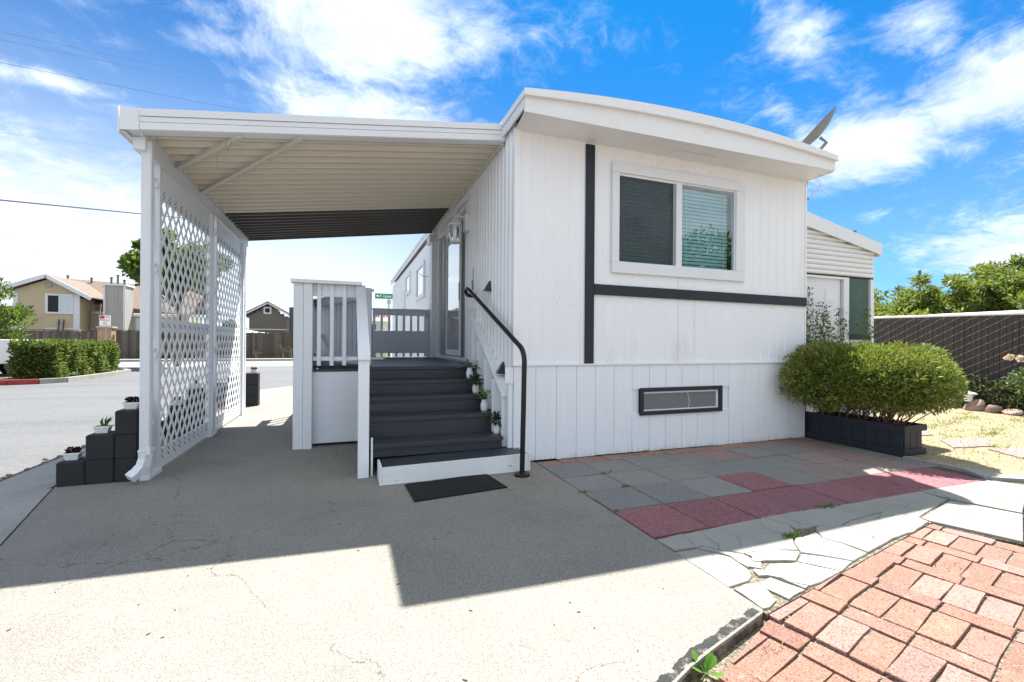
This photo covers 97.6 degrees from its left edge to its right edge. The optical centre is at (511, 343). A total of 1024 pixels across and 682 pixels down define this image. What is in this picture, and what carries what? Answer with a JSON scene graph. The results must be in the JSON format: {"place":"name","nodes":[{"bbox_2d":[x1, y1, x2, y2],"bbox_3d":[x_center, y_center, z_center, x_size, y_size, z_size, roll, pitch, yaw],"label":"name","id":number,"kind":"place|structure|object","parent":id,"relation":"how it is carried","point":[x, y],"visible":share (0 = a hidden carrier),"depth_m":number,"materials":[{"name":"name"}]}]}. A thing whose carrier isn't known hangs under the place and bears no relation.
{"place":"outdoors","nodes":[
{"label":"outdoors","id":0,"kind":"place"},
{"bbox_2d":[0,370,119,379],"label":"hedge island","id":1,"kind":"structure","parent":0,"point":[4,377],"depth_m":13.19,"materials":[{"name":"soil"}]},
{"bbox_2d":[4,337,120,378],"bbox_3d":[-14.225,0.485,14.471,1.383,1.363,3.967,0,0,-20],"label":"clipped hedge","id":2,"kind":"object","parent":1,"relation":"on","point":[47,358],"visible":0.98,"depth_m":13.14,"materials":[{"name":"green plant"}]},
{"bbox_2d":[0,416,165,545],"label":"side slab","id":3,"kind":"structure","parent":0,"point":[23,495],"depth_m":3.51,"materials":[{"name":"concrete"}]},
{"bbox_2d":[0,415,165,480],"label":"asphalt edge gravel","id":4,"kind":"structure","parent":0,"point":[9,475],"depth_m":4.35,"materials":[{"name":"grey gravel"}]},
{"bbox_2d":[0,199,181,217],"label":"overhead cable","id":5,"kind":"object","parent":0,"point":[69,206],"visible":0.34,"depth_m":12.47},
{"bbox_2d":[96,326,117,351],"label":"brick pillar","id":6,"kind":"structure","parent":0,"point":[111,333],"depth_m":26.70,"materials":[{"name":"brick"}]},
{"bbox_2d":[0,62,254,112],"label":"overhead cable","id":7,"kind":"object","parent":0,"point":[115,85],"visible":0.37,"depth_m":12.71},
{"bbox_2d":[0,366,317,481],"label":"park lane","id":8,"kind":"structure","parent":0,"point":[40,422],"depth_m":7.98,"materials":[{"name":"grey asphalt"}]},
{"bbox_2d":[0,339,18,373],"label":"parked pickup","id":9,"kind":"object","parent":8,"relation":"on","point":[4,355],"visible":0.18,"depth_m":13.46,"materials":[{"name":"white paint"}]},
{"bbox_2d":[0,277,38,339],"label":"loose bush","id":10,"kind":"object","parent":8,"relation":"on","point":[15,314],"visible":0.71,"depth_m":18.66,"materials":[{"name":"green plant"}]},
{"bbox_2d":[0,369,130,384],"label":"island kerb","id":11,"kind":"structure","parent":8,"relation":"on","point":[60,380],"depth_m":12.88,"materials":[{"name":"red paint"}]},
{"bbox_2d":[372,321,387,356],"bbox_3d":[-5.260,0.153,17.327,1.000,2.020,0.640,0,0,-20],"label":"beige cabinet","id":12,"kind":"object","parent":8,"relation":"on","point":[385,325],"visible":0.2,"depth_m":17.08,"materials":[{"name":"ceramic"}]},
{"bbox_2d":[372,313,391,325],"bbox_3d":[-5.541,-0.049,18.566,1.080,2.420,0.100,0,0,-20],"label":"white board sign","id":13,"kind":"object","parent":8,"relation":"on","point":[378,317],"visible":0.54,"depth_m":18.60,"materials":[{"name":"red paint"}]},
{"bbox_2d":[375,293,392,307],"bbox_3d":[-4.987,-0.407,17.996,0.995,3.145,0.068,0,0,-20],"label":"street sign","id":14,"kind":"object","parent":8,"relation":"on","point":[383,296],"visible":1,"depth_m":17.94,"materials":[{"name":"metal"}]},
{"bbox_2d":[0,39,371,115],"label":"overhead cable","id":15,"kind":"object","parent":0,"point":[173,75],"visible":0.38,"depth_m":13.03,"materials":[{"name":"black rubber"}]},
{"bbox_2d":[117,358,292,361],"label":"sidewalk","id":16,"kind":"structure","parent":0,"point":[247,359],"depth_m":27.86,"materials":[{"name":"concrete"}]},
{"bbox_2d":[99,315,110,339],"bbox_3d":[-23.060,-0.271,25.416,0.500,2.620,0.105,0,0,-20],"label":"parking sign","id":17,"kind":"object","parent":16,"relation":"on","point":[105,320],"visible":0.99,"depth_m":25.40,"materials":[{"name":"metal"}]},
{"bbox_2d":[118,361,292,367],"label":"street","id":18,"kind":"structure","parent":0,"point":[248,364],"depth_m":23.60,"materials":[{"name":"grey asphalt"}]},
{"bbox_2d":[116,227,233,365],"bbox_3d":[-15.615,-2.101,21.112,4.225,6.389,4.453,0,0,-20],"label":"tree","id":19,"kind":"object","parent":18,"relation":"on","point":[129,261],"visible":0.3,"depth_m":20.12,"materials":[{"name":"green plant"}]},
{"bbox_2d":[3,32,418,119],"bbox_3d":[-6.742,-9.377,16.890,0.006,10.102,44.806,0,0,39],"label":"overhead cable","id":20,"kind":"object","parent":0,"point":[191,72],"visible":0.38,"depth_m":13.18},
{"bbox_2d":[0,386,762,681],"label":"aggregate driveway","id":21,"kind":"structure","parent":0,"point":[261,595],"depth_m":2.25,"materials":[{"name":"concrete"}]},
{"bbox_2d":[56,408,138,486],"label":"stepped block wall","id":22,"kind":"structure","parent":21,"relation":"on","point":[111,457],"depth_m":3.77,"materials":[{"name":"black concrete"}]},
{"bbox_2d":[61,446,84,460],"bbox_3d":[-3.686,0.920,3.767,0.120,0.112,0.092,0,0,-20],"label":"trough pot","id":23,"kind":"object","parent":22,"relation":"on","point":[75,453],"visible":1,"depth_m":3.75,"materials":[{"name":"ceramic"}]},
{"bbox_2d":[91,417,114,433],"bbox_3d":[-3.492,0.696,3.837,0.129,0.139,0.092,0,0,-20],"label":"trough pot","id":24,"kind":"object","parent":22,"relation":"on","point":[104,428],"visible":1,"depth_m":3.82,"materials":[{"name":"ceramic"}]},
{"bbox_2d":[121,396,138,408],"bbox_3d":[-3.307,0.516,3.904,0.120,0.112,0.092,0,0,-20],"label":"trough pot","id":25,"kind":"object","parent":22,"relation":"on","point":[132,403],"visible":0.98,"depth_m":3.88,"materials":[{"name":"ceramic"}]},
{"bbox_2d":[139,165,161,480],"bbox_3d":[-3.193,-0.217,3.976,0.075,2.790,0.280,0,0,-20],"label":"scroll post","id":26,"kind":"object","parent":21,"relation":"on","point":[153,470],"visible":0.44,"depth_m":4.06,"materials":[{"name":"white metal"}]},
{"bbox_2d":[160,387,204,438],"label":"stepped block wall","id":27,"kind":"structure","parent":21,"relation":"on","point":[174,418],"depth_m":5.58,"materials":[{"name":"black concrete"}]},
{"bbox_2d":[160,170,209,467],"bbox_3d":[-3.508,-0.230,4.843,0.029,2.770,1.559,0,0,-20],"label":"lattice screen","id":28,"kind":"object","parent":21,"relation":"on","point":[180,201],"visible":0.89,"depth_m":4.75,"materials":[{"name":"white wood"}]},
{"bbox_2d":[205,214,217,436],"bbox_3d":[-3.830,-0.222,5.723,0.075,2.790,0.280,0,0,-20],"label":"scroll post","id":29,"kind":"object","parent":21,"relation":"on","point":[213,326],"visible":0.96,"depth_m":5.66,"materials":[{"name":"white metal"}]},
{"bbox_2d":[216,222,241,429],"bbox_3d":[-4.131,-0.234,6.550,0.029,2.770,1.444,0,0,-20],"label":"lattice screen","id":30,"kind":"object","parent":21,"relation":"on","point":[229,242],"visible":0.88,"depth_m":6.53,"materials":[{"name":"white wood"}]},
{"bbox_2d":[217,373,259,406],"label":"stepped block wall","id":31,"kind":"structure","parent":21,"relation":"on","point":[252,397],"depth_m":8.29,"materials":[{"name":"black concrete"}]},
{"bbox_2d":[238,243,246,415],"bbox_3d":[-4.434,-0.226,7.377,0.075,2.790,0.280,0,0,-20],"label":"scroll post","id":32,"kind":"object","parent":21,"relation":"on","point":[243,345],"visible":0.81,"depth_m":7.29,"materials":[{"name":"white metal"}]},
{"bbox_2d":[291,278,361,449],"bbox_3d":[-2.115,0.239,5.126,0.745,1.893,0.180,0,0,-20],"label":"landing railing","id":33,"kind":"object","parent":21,"relation":"on","point":[306,291],"visible":0.96,"depth_m":5.01,"materials":[{"name":"white paint"}]},
{"bbox_2d":[356,285,369,478],"bbox_3d":[-1.534,0.258,4.582,0.103,1.862,1.380,0,0,-20],"label":"stair rail","id":34,"kind":"object","parent":21,"relation":"on","point":[363,383],"visible":1,"depth_m":3.96,"materials":[{"name":"white paint"}]},
{"bbox_2d":[312,357,468,443],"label":"porch deck","id":35,"kind":"structure","parent":21,"relation":"on","point":[335,404],"depth_m":5.24,"materials":[{"name":"grey paint"}]},
{"bbox_2d":[313,288,373,364],"bbox_3d":[-2.348,-0.204,6.145,0.166,0.925,2.079,0,0,-40],"label":"railing","id":36,"kind":"object","parent":35,"relation":"on","point":[351,331],"visible":0.44,"depth_m":6.12,"materials":[{"name":"grey paint"}]},
{"bbox_2d":[369,365,502,476],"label":"porch stairs","id":37,"kind":"structure","parent":21,"relation":"on","point":[423,416],"depth_m":4.64,"materials":[{"name":"grey paint"}]},
{"bbox_2d":[456,359,479,378],"bbox_3d":[-0.492,0.298,5.271,0.301,0.230,0.222,0,0,18],"label":"vase plant","id":38,"kind":"object","parent":37,"relation":"on","point":[469,371],"visible":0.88,"depth_m":5.23,"materials":[{"name":"green plant"}]},
{"bbox_2d":[466,373,483,392],"bbox_3d":[-0.397,0.450,5.030,0.240,0.222,0.271,0,0,-20],"label":"vase plant","id":39,"kind":"object","parent":37,"relation":"on","point":[475,386],"visible":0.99,"depth_m":5.00,"materials":[{"name":"green plant"}]},
{"bbox_2d":[473,389,490,410],"bbox_3d":[-0.317,0.611,4.822,0.188,0.238,0.269,0,0,-42],"label":"vase plant","id":40,"kind":"object","parent":37,"relation":"on","point":[484,405],"visible":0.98,"depth_m":4.79,"materials":[{"name":"green plant"}]},
{"bbox_2d":[467,290,506,446],"bbox_3d":[-0.304,0.193,5.172,0.128,1.710,1.395,0,0,-20],"label":"stair rail","id":41,"kind":"object","parent":37,"relation":"attached to","point":[481,350],"visible":0.78,"depth_m":5.01,"materials":[{"name":"white paint"}]},
{"bbox_2d":[487,411,500,433],"bbox_3d":[-0.143,0.814,4.612,0.235,0.231,0.259,0,0,-20],"label":"vase plant","id":42,"kind":"object","parent":37,"relation":"on","point":[496,425],"visible":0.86,"depth_m":4.57,"materials":[{"name":"green plant"}]},
{"bbox_2d":[377,446,529,485],"bbox_3d":[-0.524,1.111,4.137,1.363,0.166,0.363,0,0,-20],"label":"bottom step","id":43,"kind":"object","parent":21,"relation":"on","point":[407,469],"visible":0.91,"depth_m":4.01,"materials":[{"name":"grey paint"}]},
{"bbox_2d":[505,367,512,447],"bbox_3d":[-0.040,0.642,4.486,0.086,0.805,0.068,0,0,-20],"label":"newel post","id":44,"kind":"object","parent":43,"relation":"on","point":[509,414],"visible":1,"depth_m":4.47,"materials":[{"name":"white paint"}]},
{"bbox_2d":[405,474,506,501],"bbox_3d":[-0.482,1.190,3.731,0.776,0.012,0.435,0,0,-27],"label":"door mat","id":45,"kind":"object","parent":21,"relation":"on","point":[439,488],"depth_m":3.69,"materials":[{"name":"black rubber"}]},
{"bbox_2d":[464,287,529,477],"bbox_3d":[-0.218,0.246,4.881,0.143,1.906,1.888,0,0,-21],"label":"black handrail","id":46,"kind":"object","parent":21,"relation":"on","point":[522,473],"visible":1,"depth_m":4.06,"materials":[{"name":"metal"}]},
{"bbox_2d":[655,608,763,681],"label":"driveway edge","id":47,"kind":"object","parent":21,"relation":"on","point":[681,664],"visible":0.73,"depth_m":1.81,"materials":[{"name":"concrete"}]},
{"bbox_2d":[371,308,429,356],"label":"porch gate","id":48,"kind":"structure","parent":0,"point":[396,342],"depth_m":8.35,"materials":[{"name":"grey paint"}]},
{"bbox_2d":[0,0,1023,332],"label":"sky","id":49,"kind":"structure","parent":0,"point":[925,130],"materials":[{"name":"blue"}]},
{"bbox_2d":[532,439,778,462],"bbox_3d":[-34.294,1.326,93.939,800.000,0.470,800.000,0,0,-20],"label":"ground","id":50,"kind":"structure","parent":0,"point":[535,461],"depth_m":5.44,"materials":[{"name":"soil"}]},
{"bbox_2d":[391,87,838,407],"bbox_3d":[-0.366,-0.623,11.155,4.353,3.640,13.688,0,0,-20],"label":"mobile home","id":51,"kind":"object","parent":50,"relation":"on","point":[604,230],"visible":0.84,"depth_m":5.07,"materials":[{"name":"white metal"}]},
{"bbox_2d":[117,105,504,246],"bbox_3d":[-2.334,-1.952,6.135,3.285,0.712,4.264,0,0,-20],"label":"patio cover","id":52,"kind":"object","parent":51,"relation":"attached to","point":[244,178],"visible":0.98,"depth_m":4.90,"materials":[{"name":"white metal"}]},
{"bbox_2d":[125,141,155,481],"bbox_3d":[-3.103,-0.279,3.774,0.129,2.856,0.216,0,0,7],"label":"downspout","id":53,"kind":"object","parent":52,"relation":"attached to","point":[143,462],"visible":0.94,"depth_m":3.77,"materials":[{"name":"white metal"}]},
{"bbox_2d":[400,290,404,330],"bbox_3d":[-3.286,-0.673,13.489,0.036,1.740,0.900,0,0,-20],"label":"side door","id":54,"kind":"structure","parent":51,"relation":"in","point":[403,293],"depth_m":13.42,"materials":[{"name":"white metal"}]},
{"bbox_2d":[405,271,410,295],"bbox_3d":[-2.871,-1.630,12.361,0.041,0.580,0.980,0,0,-20],"label":"side window","id":55,"kind":"structure","parent":51,"relation":"in","point":[408,276],"depth_m":12.27,"materials":[{"name":"white glass"}]},
{"bbox_2d":[415,260,424,300],"bbox_3d":[-2.097,-1.405,10.238,0.041,0.800,1.200,0,0,-20],"label":"side window","id":56,"kind":"structure","parent":51,"relation":"in","point":[420,280],"depth_m":10.21,"materials":[{"name":"white metal"}]},
{"bbox_2d":[436,203,467,360],"bbox_3d":[-0.925,-0.851,7.218,0.190,2.190,2.160,0,0,-20],"label":"sliding door","id":57,"kind":"structure","parent":51,"relation":"in","point":[452,280],"depth_m":7.33,"materials":[{"name":"white metal"}]},
{"bbox_2d":[448,213,469,243],"bbox_3d":[-0.718,-1.550,6.079,0.290,0.420,0.170,0,0,-20],"label":"wall lantern","id":58,"kind":"object","parent":51,"relation":"attached to","point":[454,222],"depth_m":6.05,"materials":[{"name":"white metal"}]},
{"bbox_2d":[483,281,491,292],"bbox_3d":[-0.288,-0.653,5.178,0.085,0.137,0.110,0,0,-20],"label":"solar light","id":59,"kind":"object","parent":51,"relation":"attached to","point":[487,288],"visible":1,"depth_m":5.15,"materials":[{"name":"black plastic"}]},
{"bbox_2d":[495,362,504,374],"bbox_3d":[-0.125,0.263,4.713,0.085,0.137,0.110,0,0,-20],"label":"solar light","id":60,"kind":"object","parent":51,"relation":"attached to","point":[501,369],"visible":0.96,"depth_m":4.69,"materials":[{"name":"black plastic"}]},
{"bbox_2d":[392,353,804,460],"bbox_3d":[-0.335,0.713,11.344,4.061,0.971,13.162,0,0,-20],"label":"skirting","id":61,"kind":"object","parent":51,"relation":"attached to","point":[572,411],"visible":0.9,"depth_m":4.97,"materials":[{"name":"white paint"}]},
{"bbox_2d":[638,385,722,415],"bbox_3d":[1.929,0.614,5.349,1.300,0.600,0.396,0,0,-20],"label":"skirting vent","id":62,"kind":"object","parent":61,"relation":"attached to","point":[670,400],"visible":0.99,"depth_m":5.17,"materials":[{"name":"black metal"}]},
{"bbox_2d":[611,161,745,281],"bbox_3d":[1.943,-1.358,5.207,1.879,1.200,0.128,0,0,-20],"label":"front window","id":63,"kind":"structure","parent":51,"relation":"in","point":[619,169],"depth_m":5.17,"materials":[{"name":"white plastic"}]},
{"bbox_2d":[802,107,835,200],"bbox_3d":[4.114,-2.608,6.152,0.598,1.134,0.596,0,0,-30],"label":"satellite dish","id":64,"kind":"object","parent":51,"relation":"attached to","point":[814,134],"visible":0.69,"depth_m":5.95,"materials":[{"name":"grey metal"}]},
{"bbox_2d":[536,437,985,539],"bbox_3d":[2.356,1.274,4.309,3.843,0.125,1.915,0,0,-20],"label":"paver bed","id":65,"kind":"object","parent":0,"point":[670,492],"visible":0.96,"depth_m":3.99,"materials":[{"name":"grey concrete"}]},
{"bbox_2d":[578,438,846,539],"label":"green joint weeds","id":66,"kind":"object","parent":65,"relation":"on","point":[793,535],"visible":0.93,"depth_m":3.33,"materials":[{"name":"green plant"}]},
{"bbox_2d":[656,491,977,619],"bbox_3d":[2.325,1.275,2.906,2.823,0.122,0.860,0,0,-20],"label":"broken path bed","id":67,"kind":"object","parent":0,"point":[764,566],"visible":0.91,"depth_m":2.70,"materials":[{"name":"stone"}]},
{"bbox_2d":[691,524,1023,681],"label":"brick bed","id":68,"kind":"object","parent":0,"point":[863,621],"visible":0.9,"depth_m":1.97,"materials":[{"name":"brick"}]},
{"bbox_2d":[691,650,723,676],"bbox_3d":[0.729,1.215,1.687,0.116,0.070,0.101,0,0,15],"label":"weed plant","id":69,"kind":"object","parent":68,"relation":"on","point":[710,661],"visible":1,"depth_m":1.70,"materials":[{"name":"green plant"}]},
{"bbox_2d":[752,529,992,654],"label":"dry joint grass","id":70,"kind":"structure","parent":68,"relation":"on","point":[910,607],"depth_m":1.92,"materials":[{"name":"plant"}]},
{"bbox_2d":[779,403,1023,475],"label":"dry yard","id":71,"kind":"structure","parent":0,"point":[996,466],"depth_m":5.77,"materials":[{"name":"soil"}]},
{"bbox_2d":[805,287,877,414],"bbox_3d":[4.358,0.235,6.109,1.525,1.992,0.479,0,0,-16],"label":"lanky shrub","id":72,"kind":"object","parent":71,"relation":"on","point":[821,332],"visible":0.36,"depth_m":6.13,"materials":[{"name":"green plant"}]},
{"bbox_2d":[806,211,881,416],"bbox_3d":[4.043,-0.312,8.064,1.840,3.080,3.620,0,0,-20],"label":"lean to room","id":73,"kind":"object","parent":71,"relation":"on","point":[840,267],"visible":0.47,"depth_m":6.46,"materials":[{"name":"white metal"}]},
{"bbox_2d":[806,277,839,411],"bbox_3d":[4.264,0.128,6.332,1.035,2.103,0.028,0,0,-20],"label":"door","id":74,"kind":"structure","parent":73,"relation":"in","point":[827,291],"depth_m":6.39,"materials":[{"name":"white metal"}]},
{"bbox_2d":[805,410,926,455],"bbox_3d":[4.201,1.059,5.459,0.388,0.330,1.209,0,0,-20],"label":"planter box","id":75,"kind":"object","parent":71,"relation":"on","point":[893,439],"visible":0.81,"depth_m":5.19,"materials":[{"name":"grey paint"}]},
{"bbox_2d":[778,339,970,425],"bbox_3d":[4.194,0.462,5.299,1.194,1.050,1.732,0,0,-44],"label":"rounded shrub","id":76,"kind":"object","parent":75,"relation":"in","point":[890,381],"visible":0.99,"depth_m":4.99,"materials":[{"name":"green plant"}]},
{"bbox_2d":[874,288,907,316],"bbox_3d":[17.323,-0.808,22.218,3.729,4.261,4.332,0,0,26],"label":"tree","id":77,"kind":"object","parent":71,"relation":"on","point":[877,302],"visible":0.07,"depth_m":21.61,"materials":[{"name":"green plant"}]},
{"bbox_2d":[922,430,932,435],"bbox_3d":[5.473,1.258,6.126,1.000,0.080,0.350,0,0,-20],"label":"stepping stone","id":78,"kind":"object","parent":71,"relation":"on","point":[926,433],"visible":0.22,"depth_m":6.06,"materials":[{"name":"beige stone"}]},
{"bbox_2d":[882,272,981,315],"bbox_3d":[19.197,-0.916,20.288,4.516,4.518,3.970,0,0,-20],"label":"tree","id":79,"kind":"object","parent":71,"relation":"on","point":[932,299],"visible":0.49,"depth_m":19.88,"materials":[{"name":"green plant"}]},
{"bbox_2d":[874,303,1022,321],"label":"tree","id":80,"kind":"object","parent":71,"relation":"on","point":[912,313],"depth_m":18.46,"materials":[{"name":"green plant"}]},
{"bbox_2d":[874,312,1023,410],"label":"slatted chain link fence","id":81,"kind":"object","parent":71,"relation":"on","point":[981,343],"visible":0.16,"depth_m":9.02,"materials":[{"name":"black metal"}]},
{"bbox_2d":[875,411,1023,447],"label":"green lawn tufts","id":82,"kind":"object","parent":71,"relation":"on","point":[989,433],"visible":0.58,"depth_m":6.56,"materials":[{"name":"plant"}]},
{"bbox_2d":[903,456,1023,481],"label":"yard border edging","id":83,"kind":"object","parent":71,"relation":"on","point":[990,475],"visible":0.39,"depth_m":4.23,"materials":[{"name":"concrete"}]},
{"bbox_2d":[940,438,992,448],"bbox_3d":[5.642,1.260,5.528,1.057,0.080,0.391,0,0,-11],"label":"stepping stone","id":84,"kind":"object","parent":71,"relation":"on","point":[959,444],"visible":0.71,"depth_m":5.51,"materials":[{"name":"beige stone"}]},
{"bbox_2d":[963,399,985,410],"bbox_3d":[8.677,1.156,8.411,0.364,0.226,0.310,0,0,-38],"label":"garden rock","id":85,"kind":"object","parent":71,"relation":"on","point":[977,404],"visible":0.75,"depth_m":8.31,"materials":[{"name":"brown stone"}]},
{"bbox_2d":[964,392,977,401],"bbox_3d":[8.652,1.010,8.504,0.257,0.180,0.257,0,0,-20],"label":"garden light","id":86,"kind":"object","parent":85,"relation":"on","point":[970,396],"visible":0.56,"depth_m":8.44,"materials":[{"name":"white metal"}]},
{"bbox_2d":[941,252,1023,318],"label":"tree","id":87,"kind":"object","parent":71,"relation":"on","point":[989,289],"visible":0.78,"depth_m":17.97,"materials":[{"name":"green plant"}]},
{"bbox_2d":[957,372,1023,410],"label":"bed plants","id":88,"kind":"object","parent":71,"relation":"on","point":[1010,401],"visible":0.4,"depth_m":8.31,"materials":[{"name":"green plant"}]},
{"bbox_2d":[984,405,1002,412],"bbox_3d":[8.720,1.190,8.112,0.274,0.156,0.243,0,0,-33],"label":"garden rock","id":89,"kind":"object","parent":71,"relation":"on","point":[993,409],"visible":0.8,"depth_m":8.04,"materials":[{"name":"brown stone"}]},
{"bbox_2d":[988,447,1023,458],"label":"stepping stone","id":90,"kind":"object","parent":71,"relation":"on","point":[1019,452],"visible":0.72,"depth_m":5.06,"materials":[{"name":"beige stone"}]},
{"bbox_2d":[1001,409,1023,415],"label":"garden rock","id":91,"kind":"object","parent":71,"relation":"on","point":[1014,412],"visible":0.91,"depth_m":7.80,"materials":[{"name":"brown stone"}]},
{"bbox_2d":[1001,271,1023,309],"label":"tree","id":92,"kind":"object","parent":71,"relation":"on","point":[1018,302],"visible":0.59,"depth_m":16.76,"materials":[{"name":"green plant"}]},
{"bbox_2d":[1003,354,1023,394],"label":"rose bush","id":93,"kind":"object","parent":71,"relation":"on","point":[1019,358],"visible":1,"depth_m":7.76,"materials":[{"name":"green plant"}]},
{"bbox_2d":[904,310,1023,320],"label":"neighbour roof","id":94,"kind":"structure","parent":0,"point":[984,312],"depth_m":13.17,"materials":[{"name":"white metal"}]},
{"bbox_2d":[922,480,1023,546],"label":"slab bed","id":95,"kind":"object","parent":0,"point":[997,513],"visible":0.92,"depth_m":3.28,"materials":[{"name":"concrete"}]},
{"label":"far soil strip","id":96,"kind":"structure","parent":0,"visible":0},
{"bbox_2d":[0,329,96,339],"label":"board fence","id":97,"kind":"object","parent":96,"relation":"on","point":[78,334],"visible":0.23,"depth_m":26.22,"materials":[{"name":"wood"}]},
{"bbox_2d":[56,319,64,330],"bbox_3d":[-29.561,-0.281,29.317,0.300,2.558,0.409,0,0,-20],"label":"short ladder","id":98,"kind":"object","parent":96,"relation":"on","point":[58,323],"visible":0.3,"depth_m":29.41,"materials":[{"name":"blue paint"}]},
{"bbox_2d":[91,303,101,329],"bbox_3d":[-28.756,-0.876,30.913,0.450,3.758,0.649,0,0,-20],"label":"ladder","id":99,"kind":"object","parent":96,"relation":"on","point":[93,310],"visible":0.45,"depth_m":31.02,"materials":[{"name":"grey metal"}]},
{"bbox_2d":[1,274,219,338],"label":"tan house","id":100,"kind":"structure","parent":96,"relation":"on","point":[53,299],"depth_m":30.02,"materials":[{"name":"paint"}]},
{"bbox_2d":[45,293,73,313],"bbox_3d":[-29.810,-2.588,29.531,1.450,1.320,0.055,0,0,-20],"label":"window","id":101,"kind":"structure","parent":100,"relation":"in","point":[54,303],"depth_m":29.52,"materials":[{"name":"white glass"}]},
{"bbox_2d":[136,318,139,331],"bbox_3d":[-26.314,-1.184,32.309,1.300,1.200,0.030,0,0,-20],"label":"wide window","id":102,"kind":"structure","parent":100,"relation":"in","point":[137,319],"depth_m":32.13,"materials":[{"name":"glass"}]},
{"bbox_2d":[116,330,292,358],"bbox_3d":[-16.553,0.124,29.892,15.799,1.760,0.210,0,0,-20],"label":"board fence","id":103,"kind":"object","parent":96,"relation":"on","point":[128,341],"visible":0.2,"depth_m":29.48,"materials":[{"name":"wood"}]},
{"bbox_2d":[161,345,291,357],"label":"dry weed stalks","id":104,"kind":"object","parent":96,"relation":"on","point":[236,352],"visible":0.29,"depth_m":29.07,"materials":[{"name":"brown plant"}]},
{"bbox_2d":[138,343,292,354],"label":"dry weed heads","id":105,"kind":"object","parent":104,"relation":"attached to","point":[236,349],"visible":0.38,"depth_m":29.08,"materials":[{"name":"brown plant"}]},
{"bbox_2d":[246,301,288,349],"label":"taupe house","id":106,"kind":"structure","parent":96,"relation":"on","point":[267,317],"depth_m":35.53,"materials":[{"name":"grey paint"}]},
{"bbox_2d":[264,307,270,313],"bbox_3d":[-19.343,-2.585,35.476,0.550,0.540,0.047,0,0,-20],"label":"gable window","id":107,"kind":"structure","parent":106,"relation":"in","point":[267,310],"depth_m":35.46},
{"bbox_2d":[289,307,292,331],"bbox_3d":[-17.005,-0.844,34.882,0.600,3.850,0.600,0,0,-20],"label":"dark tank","id":108,"kind":"object","parent":96,"relation":"on","point":[290,319],"visible":0.14,"depth_m":34.60,"materials":[{"name":"paint"}]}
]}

